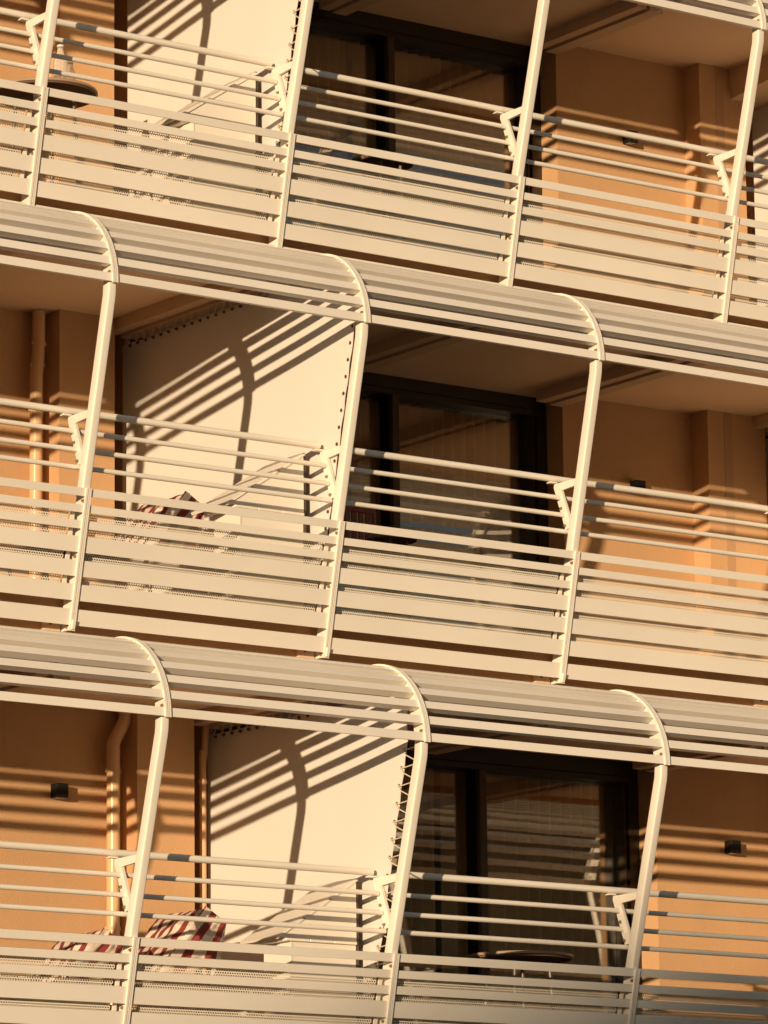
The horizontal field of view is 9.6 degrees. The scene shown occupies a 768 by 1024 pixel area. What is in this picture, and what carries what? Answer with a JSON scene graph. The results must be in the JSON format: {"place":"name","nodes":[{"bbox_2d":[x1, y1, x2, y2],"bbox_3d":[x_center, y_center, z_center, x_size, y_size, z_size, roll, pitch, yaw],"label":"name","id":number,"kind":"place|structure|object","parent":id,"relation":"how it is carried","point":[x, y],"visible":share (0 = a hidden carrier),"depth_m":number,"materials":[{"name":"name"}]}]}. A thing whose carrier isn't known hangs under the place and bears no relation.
{"place":"outdoors","nodes":[
{"label":"outdoors","id":0,"kind":"place"},
{"bbox_2d":[155,71,258,218],"bbox_3d":[-1.253,-2.460,31.836,0.662,1.243,0.436,7,-14,-35],"label":"metal cabinet","id":1,"kind":"object","parent":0,"point":[223,113],"visible":0.24,"depth_m":31.75,"materials":[{"name":"white metal"}]},
{"bbox_2d":[191,453,306,609],"bbox_3d":[-0.902,0.210,30.854,0.662,1.243,0.436,7,-14,-35],"label":"metal cabinet","id":2,"kind":"object","parent":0,"point":[260,502],"visible":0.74,"depth_m":30.78,"materials":[{"name":"white metal"}]},
{"bbox_2d":[240,878,359,1022],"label":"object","id":3,"kind":"object","parent":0,"point":[300,937],"visible":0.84,"depth_m":29.77,"materials":[{"name":"white fabric"}]},
{"bbox_3d":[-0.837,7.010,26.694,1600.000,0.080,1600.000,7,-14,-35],"label":"ground","id":4,"kind":"structure","parent":0,"visible":0},
{"bbox_2d":[0,0,767,1023],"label":"apartment building","id":5,"kind":"structure","parent":4,"relation":"on","point":[644,70],"depth_m":34.30,"materials":[{"name":"orange paint"}]},
{"bbox_2d":[28,309,46,578],"bbox_3d":[-2.453,-0.154,32.445,0.139,2.610,0.098,7,-14,-35],"label":"downpipe","id":6,"kind":"object","parent":5,"relation":"on","point":[38,344],"visible":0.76,"depth_m":32.54,"materials":[{"name":"metal"}]},
{"bbox_2d":[18,0,59,205],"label":"balcony post","id":7,"kind":"object","parent":5,"relation":"attached to","point":[42,55],"visible":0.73,"depth_m":30.49,"materials":[{"name":"cream paint"},{"name":"metal"}]},
{"bbox_2d":[0,79,41,204],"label":"balustrade panel","id":8,"kind":"object","parent":7,"relation":"attached to","point":[17,161],"visible":0.94,"depth_m":30.39,"materials":[{"name":"beige paint"}]},
{"bbox_2d":[0,7,282,116],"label":"handrail","id":9,"kind":"object","parent":7,"relation":"attached to","point":[145,39],"visible":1,"depth_m":31.18,"materials":[{"name":"white metal"}]},
{"bbox_2d":[34,88,289,246],"bbox_3d":[-1.503,-2.275,31.064,1.970,0.869,0.226,7,-14,-35],"label":"balustrade panel","id":10,"kind":"object","parent":7,"relation":"attached to","point":[149,184],"visible":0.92,"depth_m":31.05,"materials":[{"name":"beige paint"}]},
{"bbox_2d":[0,77,97,187],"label":"round table","id":11,"kind":"object","parent":5,"relation":"on","point":[71,85],"visible":0.3,"depth_m":31.79,"materials":[{"name":"laminate"}]},
{"bbox_2d":[53,44,67,78],"bbox_3d":[-2.244,-3.091,31.830,0.100,0.300,0.100,7,-14,-35],"label":"glass bottle","id":12,"kind":"object","parent":11,"relation":"on","point":[60,64],"visible":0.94,"depth_m":31.79,"materials":[{"name":"white"}]},
{"bbox_2d":[68,62,75,79],"bbox_3d":[-2.182,-3.024,31.963,0.076,0.220,0.076,7,-14,-35],"label":"drinking glass","id":13,"kind":"object","parent":11,"relation":"on","point":[70,68],"visible":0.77,"depth_m":31.95,"materials":[{"name":"white"}]},
{"bbox_2d":[51,783,67,798],"bbox_3d":[-2.188,1.882,30.932,0.092,0.099,0.090,7,-14,-35],"label":"wall lamp","id":14,"kind":"object","parent":5,"relation":"attached to","point":[59,790],"visible":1,"depth_m":30.90,"materials":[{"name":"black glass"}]},
{"bbox_2d":[0,928,122,1009],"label":"lounger","id":15,"kind":"object","parent":5,"relation":"on","point":[89,947],"visible":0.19,"depth_m":29.11,"materials":[{"name":"fabric"}]},
{"bbox_2d":[24,211,118,631],"bbox_3d":[-2.108,-0.583,29.767,0.181,2.807,1.179,7,-14,-35],"label":"balcony post","id":16,"kind":"object","parent":5,"relation":"attached to","point":[85,455],"visible":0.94,"depth_m":29.52,"materials":[{"name":"cream paint"},{"name":"metal"}]},
{"bbox_2d":[0,477,85,624],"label":"balustrade panel","id":17,"kind":"object","parent":16,"relation":"attached to","point":[53,565],"visible":1,"depth_m":29.32,"materials":[{"name":"beige paint"}]},
{"bbox_2d":[0,200,111,281],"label":"louvre canopy","id":18,"kind":"object","parent":16,"relation":"attached to","point":[20,223],"visible":1,"depth_m":29.39,"materials":[{"name":"white metal"}]},
{"bbox_2d":[0,398,332,502],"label":"handrail","id":19,"kind":"object","parent":16,"relation":"attached to","point":[161,423],"visible":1,"depth_m":30.10,"materials":[{"name":"white metal"}]},
{"bbox_2d":[40,216,364,321],"bbox_3d":[-1.259,-1.559,30.590,1.970,0.564,1.142,7,-14,-35],"label":"louvre canopy","id":20,"kind":"object","parent":16,"relation":"attached to","point":[161,251],"visible":0.84,"depth_m":30.22,"materials":[{"name":"white metal"}]},
{"bbox_2d":[76,489,338,651],"bbox_3d":[-1.152,0.394,30.082,1.970,0.869,0.226,7,-14,-35],"label":"balustrade panel","id":21,"kind":"object","parent":16,"relation":"attached to","point":[216,584],"visible":1,"depth_m":30.07,"materials":[{"name":"beige paint"}]},
{"bbox_2d":[8,491,204,595],"bbox_3d":[-1.903,0.239,30.888,1.364,0.812,0.561,7,-14,-35],"label":"lounger","id":22,"kind":"object","parent":5,"relation":"on","point":[170,511],"visible":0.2,"depth_m":30.99,"materials":[{"name":"fabric"}]},
{"bbox_2d":[61,636,171,1023],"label":"balcony post","id":23,"kind":"object","parent":5,"relation":"attached to","point":[132,903],"visible":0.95,"depth_m":28.48,"materials":[{"name":"cream paint"},{"name":"metal"}]},
{"bbox_2d":[0,928,132,1023],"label":"balustrade panel","id":24,"kind":"object","parent":23,"relation":"attached to","point":[63,992],"visible":1,"depth_m":28.20,"materials":[{"name":"beige paint"}]},
{"bbox_2d":[0,625,164,715],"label":"louvre canopy","id":25,"kind":"object","parent":23,"relation":"attached to","point":[30,644],"visible":1,"depth_m":28.26,"materials":[{"name":"white metal"}]},
{"bbox_2d":[0,841,386,933],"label":"handrail","id":26,"kind":"object","parent":23,"relation":"attached to","point":[181,857],"visible":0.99,"depth_m":28.98,"materials":[{"name":"white metal"}]},
{"bbox_2d":[130,937,393,1023],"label":"balustrade panel","id":27,"kind":"object","parent":23,"relation":"attached to","point":[199,999],"visible":1,"depth_m":29.02,"materials":[{"name":"beige paint"}]},
{"bbox_2d":[141,640,423,740],"bbox_3d":[-0.870,1.189,29.541,1.970,0.564,1.142,7,-14,-35],"label":"louvre canopy","id":28,"kind":"object","parent":23,"relation":"attached to","point":[245,667],"visible":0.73,"depth_m":29.17,"materials":[{"name":"white metal"}]},
{"bbox_2d":[105,712,131,1010],"bbox_3d":[-1.795,2.573,31.011,0.201,2.568,0.098,7,-14,-35],"label":"downpipe","id":29,"kind":"object","parent":5,"relation":"on","point":[114,741],"visible":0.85,"depth_m":31.07,"materials":[{"name":"metal"}]},
{"bbox_2d":[12,906,225,1015],"bbox_3d":[-1.722,2.948,29.704,1.364,0.812,0.561,7,-14,-35],"label":"lounger","id":30,"kind":"object","parent":5,"relation":"on","point":[185,930],"visible":0.41,"depth_m":29.84,"materials":[{"name":"fabric"}]},
{"bbox_2d":[198,724,208,1014],"bbox_3d":[-1.231,2.647,31.414,0.080,2.568,0.052,7,-14,-35],"label":"downpipe","id":31,"kind":"object","parent":5,"relation":"attached to","point":[203,754],"visible":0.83,"depth_m":31.51,"materials":[{"name":"beige metal"}]},
{"bbox_2d":[122,285,355,611],"bbox_3d":[-1.053,-0.365,31.794,0.080,2.420,2.890,7,-14,-35],"label":"privacy screen","id":32,"kind":"object","parent":5,"relation":"hanging from","point":[242,367],"visible":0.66,"depth_m":31.89,"materials":[{"name":"cream canvas"},{"name":"cord lacing"},{"name":"cream paint"}]},
{"bbox_2d":[264,0,313,247],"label":"balcony post","id":33,"kind":"object","parent":5,"relation":"attached to","point":[288,103],"visible":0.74,"depth_m":31.64,"materials":[{"name":"cream paint"},{"name":"metal"}]},
{"bbox_2d":[127,0,300,219],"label":"privacy screen","id":34,"kind":"object","parent":33,"relation":"attached to","point":[263,29],"visible":0.48,"depth_m":32.69,"materials":[{"name":"cream canvas"},{"name":"cord lacing"},{"name":"cream paint"}]},
{"bbox_2d":[282,134,519,285],"bbox_3d":[0.116,-2.063,32.219,1.970,0.869,0.226,7,-14,-35],"label":"balustrade panel","id":35,"kind":"object","parent":33,"relation":"attached to","point":[386,226],"visible":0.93,"depth_m":32.21,"materials":[{"name":"beige paint"}]},
{"bbox_2d":[287,67,767,208],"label":"handrail","id":36,"kind":"object","parent":33,"relation":"attached to","point":[490,107],"visible":0.97,"depth_m":33.03,"materials":[{"name":"white metal"}]},
{"bbox_2d":[279,28,347,233],"bbox_3d":[-1.187,-2.551,34.654,2.200,2.480,0.140,7,-14,-35],"label":"curtain","id":37,"kind":"object","parent":5,"relation":"hanging from","point":[325,53],"visible":0.04,"depth_m":35.29,"materials":[{"name":"brown fabric"}]},
{"bbox_2d":[271,254,370,658],"bbox_3d":[-0.489,-0.371,30.922,0.181,2.807,1.179,7,-14,-35],"label":"balcony post","id":38,"kind":"object","parent":5,"relation":"attached to","point":[337,488],"visible":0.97,"depth_m":30.67,"materials":[{"name":"beige metal"}]},
{"bbox_2d":[288,258,598,359],"bbox_3d":[0.360,-1.346,31.746,1.970,0.564,1.142,7,-14,-35],"label":"louvre canopy","id":39,"kind":"object","parent":38,"relation":"attached to","point":[420,294],"visible":0.85,"depth_m":31.37,"materials":[{"name":"white metal"}]},
{"bbox_2d":[330,521,574,677],"bbox_3d":[0.467,0.606,31.237,1.970,0.869,0.226,7,-14,-35],"label":"balustrade panel","id":40,"kind":"object","parent":38,"relation":"attached to","point":[477,614],"visible":1,"depth_m":31.22,"materials":[{"name":"beige paint"}]},
{"bbox_2d":[336,447,767,560],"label":"handrail","id":41,"kind":"object","parent":38,"relation":"attached to","point":[540,477],"visible":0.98,"depth_m":31.91,"materials":[{"name":"white metal"}]},
{"bbox_2d":[128,338,549,637],"bbox_3d":[-0.368,0.228,34.390,3.972,2.696,0.160,7,-14,-35],"label":"window","id":42,"kind":"structure","parent":5,"relation":"in","point":[390,390],"depth_m":35.31,"materials":[{"name":"brown metal"}]},
{"bbox_2d":[332,397,347,613],"bbox_3d":[-1.177,0.214,34.131,2.200,2.480,0.140,7,-14,-35],"label":"curtain","id":43,"kind":"object","parent":5,"relation":"hanging from","point":[346,499],"depth_m":34.82,"materials":[{"name":"brown fabric"}]},
{"bbox_2d":[328,502,400,617],"bbox_3d":[-0.160,0.368,32.514,0.438,0.895,0.413,7,-14,-35],"label":"slatted chair","id":44,"kind":"object","parent":5,"relation":"on","point":[362,511],"visible":0.27,"depth_m":32.68,"materials":[{"name":"black wood"}]},
{"bbox_2d":[315,664,430,1023],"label":"balcony post","id":45,"kind":"object","parent":5,"relation":"attached to","point":[392,921],"visible":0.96,"depth_m":29.64,"materials":[{"name":"beige metal"}]},
{"bbox_2d":[208,696,414,1023],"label":"privacy screen","id":46,"kind":"object","parent":45,"relation":"attached to","point":[278,794],"visible":0.73,"depth_m":30.73,"materials":[{"name":"cream canvas"},{"name":"cord lacing"},{"name":"cream paint"}]},
{"bbox_2d":[392,953,634,1023],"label":"balustrade panel","id":47,"kind":"object","parent":45,"relation":"attached to","point":[444,1012],"visible":1,"depth_m":30.18,"materials":[{"name":"beige paint"}]},
{"bbox_2d":[399,668,663,763],"bbox_3d":[0.749,1.402,30.696,1.970,0.564,1.142,7,-14,-35],"label":"louvre canopy","id":48,"kind":"object","parent":45,"relation":"attached to","point":[458,689],"visible":0.81,"depth_m":30.33,"materials":[{"name":"white metal"}]},
{"bbox_2d":[387,870,767,958],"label":"handrail","id":49,"kind":"object","parent":45,"relation":"attached to","point":[571,887],"visible":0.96,"depth_m":30.74,"materials":[{"name":"white metal"}]},
{"bbox_2d":[352,153,413,243],"bbox_3d":[-0.003,-2.071,33.228,0.460,0.981,0.460,7,-14,-35],"label":"round table","id":50,"kind":"object","parent":5,"relation":"on","point":[382,162],"visible":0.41,"depth_m":33.25,"materials":[{"name":"metal"}]},
{"bbox_2d":[367,533,417,621],"bbox_3d":[0.063,0.625,32.215,0.360,0.920,0.360,7,-14,-35],"label":"round table","id":51,"kind":"object","parent":5,"relation":"on","point":[390,539],"visible":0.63,"depth_m":32.23,"materials":[{"name":"laminate"}]},
{"bbox_2d":[370,766,436,1023],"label":"curtain","id":52,"kind":"object","parent":5,"relation":"hanging from","point":[423,857],"visible":0.11,"depth_m":33.30,"materials":[{"name":"brown fabric"}]},
{"bbox_2d":[295,1,543,267],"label":"window","id":53,"kind":"structure","parent":5,"relation":"in","point":[497,69],"depth_m":35.80,"materials":[{"name":"black glass"}]},
{"bbox_2d":[212,725,642,1023],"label":"window","id":54,"kind":"structure","parent":5,"relation":"in","point":[476,762],"depth_m":33.68,"materials":[{"name":"brown metal"}]},
{"bbox_2d":[352,41,517,263],"bbox_3d":[0.397,-2.343,35.785,1.571,2.480,0.139,7,-14,-35],"label":"curtain","id":55,"kind":"object","parent":5,"relation":"hanging from","point":[427,73],"visible":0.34,"depth_m":35.90,"materials":[{"name":"brown fabric"}]},
{"bbox_2d":[351,396,521,633],"bbox_3d":[0.408,0.421,35.263,1.571,2.480,0.139,7,-14,-35],"label":"curtain","id":56,"kind":"object","parent":5,"relation":"hanging from","point":[440,434],"visible":0.28,"depth_m":35.45,"materials":[{"name":"brown fabric"}]},
{"bbox_2d":[464,950,573,1009],"bbox_3d":[0.934,3.492,31.610,0.760,0.871,0.760,7,-14,-35],"label":"round table","id":57,"kind":"object","parent":5,"relation":"on","point":[539,956],"visible":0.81,"depth_m":31.47,"materials":[{"name":"metal"}]},
{"bbox_2d":[493,0,549,286],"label":"balcony post","id":58,"kind":"object","parent":5,"relation":"attached to","point":[519,147],"visible":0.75,"depth_m":32.79,"materials":[{"name":"white metal"}]},
{"bbox_2d":[512,177,733,321],"bbox_3d":[1.734,-1.851,33.375,1.970,0.869,0.226,7,-14,-35],"label":"balustrade panel","id":59,"kind":"object","parent":58,"relation":"attached to","point":[535,252],"visible":0.91,"depth_m":33.36,"materials":[{"name":"beige paint"}]},
{"bbox_2d":[624,0,760,28],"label":"louvre canopy","id":60,"kind":"object","parent":58,"relation":"attached to","point":[736,7],"visible":1,"depth_m":33.71,"materials":[{"name":"white metal"}]},
{"bbox_2d":[440,769,615,1023],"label":"curtain","id":61,"kind":"object","parent":5,"relation":"hanging from","point":[549,830],"visible":0.56,"depth_m":33.96,"materials":[{"name":"brown fabric"}]},
{"bbox_2d":[501,293,604,684],"bbox_3d":[1.129,-0.158,32.078,0.181,2.807,1.179,7,-14,-35],"label":"balcony post","id":62,"kind":"object","parent":5,"relation":"attached to","point":[572,522],"visible":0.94,"depth_m":31.83,"materials":[{"name":"cream paint"},{"name":"metal"}]},
{"bbox_2d":[520,298,767,387],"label":"louvre canopy","id":63,"kind":"object","parent":62,"relation":"attached to","point":[656,333],"visible":0.77,"depth_m":32.44,"materials":[{"name":"white metal"}]},
{"bbox_2d":[565,552,767,700],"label":"balustrade panel","id":64,"kind":"object","parent":62,"relation":"attached to","point":[629,632],"visible":1,"depth_m":32.34,"materials":[{"name":"beige paint"}]},
{"bbox_2d":[551,690,669,1023],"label":"balcony post","id":65,"kind":"object","parent":5,"relation":"attached to","point":[633,938],"visible":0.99,"depth_m":30.80,"materials":[{"name":"cream paint"},{"name":"metal"}]},
{"bbox_2d":[634,968,767,1023],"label":"balustrade panel","id":66,"kind":"object","parent":65,"relation":"attached to","point":[695,1006],"visible":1,"depth_m":31.13,"materials":[{"name":"beige paint"}]},
{"bbox_2d":[636,693,767,773],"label":"louvre canopy","id":67,"kind":"object","parent":65,"relation":"attached to","point":[703,715],"visible":0.73,"depth_m":31.21,"materials":[{"name":"white metal"}]},
{"bbox_2d":[622,130,637,144],"bbox_3d":[1.946,-2.959,36.311,0.092,0.099,0.090,7,-14,-35],"label":"wall lamp","id":68,"kind":"object","parent":5,"relation":"attached to","point":[628,141],"visible":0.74,"depth_m":36.28,"materials":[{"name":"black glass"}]},
{"bbox_2d":[630,480,645,494],"bbox_3d":[1.979,-0.192,35.805,0.092,0.099,0.090,7,-14,-35],"label":"wall lamp","id":69,"kind":"object","parent":5,"relation":"attached to","point":[638,483],"visible":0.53,"depth_m":35.78,"materials":[{"name":"black glass"}]},
{"bbox_2d":[656,0,766,322],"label":"balcony post","id":70,"kind":"object","parent":5,"relation":"attached to","point":[732,191],"visible":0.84,"depth_m":33.95,"materials":[{"name":"beige metal"}]},
{"bbox_2d":[681,0,767,31],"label":"louvre canopy","id":71,"kind":"object","parent":70,"relation":"attached to","point":[765,4],"visible":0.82,"depth_m":35.08,"materials":[{"name":"white metal"}]},
{"bbox_2d":[727,217,767,329],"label":"balustrade panel","id":72,"kind":"object","parent":70,"relation":"attached to","point":[749,289],"visible":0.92,"depth_m":34.07,"materials":[{"name":"beige paint"}]},
{"bbox_2d":[724,840,740,854],"bbox_3d":[2.609,2.511,34.356,0.092,0.099,0.090,7,-14,-35],"label":"wall lamp","id":73,"kind":"object","parent":5,"relation":"attached to","point":[732,847],"visible":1,"depth_m":34.32,"materials":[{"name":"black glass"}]},
{"bbox_2d":[717,354,767,706],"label":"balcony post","id":74,"kind":"object","parent":5,"relation":"attached to","point":[761,703],"visible":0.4,"depth_m":32.99,"materials":[{"name":"beige metal"}]},
{"bbox_2d":[735,357,767,363],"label":"louvre canopy","id":75,"kind":"object","parent":74,"relation":"attached to","point":[751,360],"visible":0.03,"depth_m":34.13,"materials":[{"name":"white metal"}]},
{"bbox_2d":[765,438,767,521],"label":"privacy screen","id":76,"kind":"object","parent":5,"relation":"hanging from","point":[766,443],"visible":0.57,"depth_m":36.50,"materials":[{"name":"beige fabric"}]},
{"bbox_3d":[4.031,-2.431,35.354,0.181,2.855,1.232,7,-14,-35],"label":"balcony post","id":77,"kind":"object","parent":5,"relation":"attached to","visible":0},
{"bbox_2d":[752,104,767,306],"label":"privacy screen","id":78,"kind":"object","parent":77,"relation":"attached to","point":[760,131],"visible":0.54,"depth_m":36.95,"materials":[{"name":"white metal"}]}
]}

